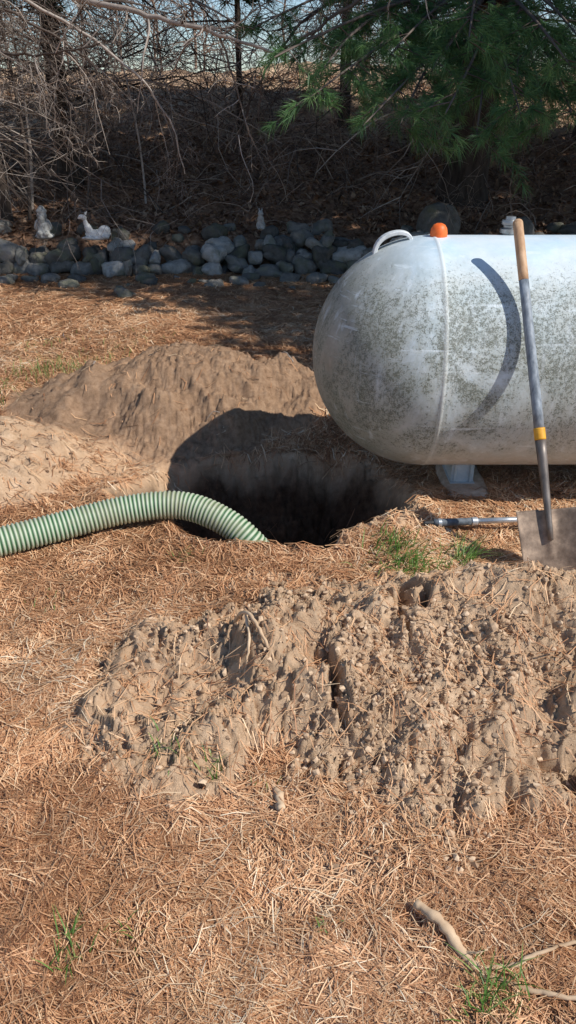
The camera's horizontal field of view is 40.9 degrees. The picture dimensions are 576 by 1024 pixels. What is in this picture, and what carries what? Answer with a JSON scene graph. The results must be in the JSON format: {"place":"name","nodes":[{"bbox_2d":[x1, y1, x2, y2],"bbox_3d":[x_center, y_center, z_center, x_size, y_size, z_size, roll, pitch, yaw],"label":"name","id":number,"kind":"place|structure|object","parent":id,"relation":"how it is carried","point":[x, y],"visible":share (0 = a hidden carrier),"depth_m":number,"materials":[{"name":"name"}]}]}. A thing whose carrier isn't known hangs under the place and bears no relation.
{"place":"outdoors","nodes":[
{"label":"outdoors","id":0,"kind":"place"},
{"bbox_2d":[0,61,575,1022],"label":"ground","id":1,"kind":"structure","parent":0,"point":[308,501],"depth_m":3.15,"materials":[{"name":"brown soil"}]},
{"bbox_2d":[34,205,53,239],"bbox_3d":[-2.500,-2.950,7.882,0.186,0.327,0.182,0,28,0],"label":"gnome statue","id":2,"kind":"object","parent":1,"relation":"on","point":[42,217],"visible":0.95,"depth_m":7.86,"materials":[{"name":"stone"}]},
{"bbox_2d":[0,0,212,223],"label":"sapling","id":3,"kind":"object","parent":1,"relation":"on","point":[6,209],"visible":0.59,"depth_m":8.57,"materials":[{"name":"brown plant"}]},
{"bbox_2d":[0,0,265,283],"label":"bare tree","id":4,"kind":"object","parent":1,"relation":"on","point":[58,60],"visible":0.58,"depth_m":7.98,"materials":[{"name":"plant"}]},
{"bbox_2d":[0,0,440,246],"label":"dead limb","id":5,"kind":"object","parent":4,"relation":"part of","point":[149,17],"visible":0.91,"depth_m":6.34,"materials":[{"name":"wood"}]},
{"bbox_2d":[0,491,267,556],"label":"suction hose","id":6,"kind":"object","parent":1,"relation":"on","point":[226,522],"visible":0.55,"depth_m":3.17,"materials":[{"name":"green plastic"}]},
{"bbox_2d":[0,0,370,212],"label":"bare tree","id":7,"kind":"object","parent":1,"relation":"on","point":[76,180],"visible":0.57,"depth_m":9.38,"materials":[{"name":"plant"}]},
{"bbox_2d":[32,0,384,154],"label":"bare tree","id":8,"kind":"object","parent":1,"relation":"on","point":[237,7],"visible":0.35,"depth_m":11.48,"materials":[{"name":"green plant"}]},
{"bbox_2d":[27,293,474,607],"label":"twigs","id":9,"kind":"object","parent":1,"relation":"on","point":[206,419],"visible":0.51,"depth_m":4.80,"materials":[{"name":"brown wood"}]},
{"bbox_2d":[233,610,274,675],"bbox_3d":[-0.143,0.378,2.347,0.084,0.146,0.274,-16,32,-28],"label":"root","id":10,"kind":"object","parent":1,"relation":"on","point":[246,615],"visible":0.94,"depth_m":2.30,"materials":[{"name":"brown wood"}]},
{"bbox_2d":[0,328,547,1023],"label":"grass","id":11,"kind":"structure","parent":1,"relation":"on","point":[488,972],"depth_m":2.77,"materials":[{"name":"green plant"}]},
{"bbox_2d":[1,0,573,71],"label":"distant trees","id":12,"kind":"object","parent":1,"relation":"on","point":[179,29],"visible":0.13,"depth_m":27.19,"materials":[{"name":"plant"}]},
{"bbox_2d":[0,271,575,1023],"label":"pine needle litter","id":13,"kind":"object","parent":1,"relation":"on","point":[274,965],"visible":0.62,"depth_m":1.94,"materials":[{"name":"brown plant"}]},
{"bbox_2d":[271,786,285,810],"bbox_3d":[-0.021,0.742,1.998,0.032,0.044,0.094,-4,28,-8],"label":"wood chip","id":14,"kind":"object","parent":13,"relation":"on","point":[280,804],"visible":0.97,"depth_m":1.98,"materials":[{"name":"beige wood"}]},
{"bbox_2d":[423,517,516,526],"bbox_3d":[1.155,0.022,3.251,1.196,0.043,0.036,-3,28,-5],"label":"digging bar","id":15,"kind":"object","parent":13,"relation":"on","point":[471,521],"visible":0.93,"depth_m":3.20,"materials":[{"name":"metal"}]},
{"bbox_2d":[413,899,575,1000],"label":"fallen stick","id":16,"kind":"object","parent":13,"relation":"on","point":[446,929],"visible":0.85,"depth_m":1.63,"materials":[{"name":"brown wood"}]},
{"bbox_2d":[0,419,575,951],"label":"dirt clods","id":17,"kind":"object","parent":1,"relation":"on","point":[450,797],"visible":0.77,"depth_m":2.17,"materials":[{"name":"brown soil"}]},
{"bbox_2d":[0,71,575,254],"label":"leaf litter","id":18,"kind":"object","parent":1,"relation":"on","point":[301,204],"visible":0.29,"depth_m":9.91,"materials":[{"name":"brown plant"}]},
{"bbox_2d":[0,202,575,297],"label":"stone wall","id":19,"kind":"structure","parent":1,"relation":"on","point":[286,256],"depth_m":8.01,"materials":[{"name":"grey stone"}]},
{"bbox_2d":[78,211,110,239],"bbox_3d":[-1.977,-2.924,7.902,0.316,0.273,0.149,0,28,0],"label":"fawn statue","id":20,"kind":"object","parent":19,"relation":"on","point":[95,235],"visible":0.96,"depth_m":7.89,"materials":[{"name":"white concrete"}]},
{"bbox_2d":[256,209,264,229],"bbox_3d":[-0.280,-3.000,7.928,0.096,0.219,0.113,0,28,0],"label":"rabbit statue","id":21,"kind":"object","parent":19,"relation":"on","point":[260,224],"visible":1,"depth_m":7.92,"materials":[{"name":"stone"}]},
{"bbox_2d":[0,0,575,237],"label":"brush","id":22,"kind":"object","parent":1,"relation":"on","point":[269,121],"visible":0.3,"depth_m":11.31,"materials":[{"name":"brown plant"}]},
{"bbox_2d":[144,0,575,232],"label":"pine tree","id":23,"kind":"object","parent":1,"relation":"on","point":[478,51],"visible":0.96,"depth_m":5.73,"materials":[{"name":"green plant"}]},
{"bbox_2d":[222,0,544,147],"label":"pine tree","id":24,"kind":"object","parent":1,"relation":"on","point":[345,106],"visible":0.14,"depth_m":13.64,"materials":[{"name":"green plant"}]},
{"bbox_2d":[435,465,488,497],"bbox_3d":[0.831,-0.130,3.713,0.204,0.102,0.409,0,28,0],"label":"concrete pad","id":25,"kind":"object","parent":1,"relation":"on","point":[462,488],"visible":0.43,"depth_m":3.59,"materials":[{"name":"grey concrete"}]},
{"bbox_2d":[312,216,575,483],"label":"propane tank","id":26,"kind":"object","parent":25,"relation":"on","point":[419,353],"visible":0.99,"depth_m":3.07,"materials":[{"name":"metal"}]},
{"bbox_2d":[367,0,575,139],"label":"pine tree","id":27,"kind":"object","parent":1,"relation":"on","point":[573,133],"visible":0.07,"depth_m":11.98,"materials":[{"name":"green plant"}]},
{"bbox_2d":[513,219,575,570],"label":"shovel","id":28,"kind":"object","parent":1,"relation":"on","point":[547,535],"visible":0.85,"depth_m":2.92,"materials":[{"name":"metal"}]},
{"bbox_2d":[1,0,575,72],"label":"sky","id":29,"kind":"structure","parent":0,"point":[229,14],"materials":[{"name":"blue"}]}
]}

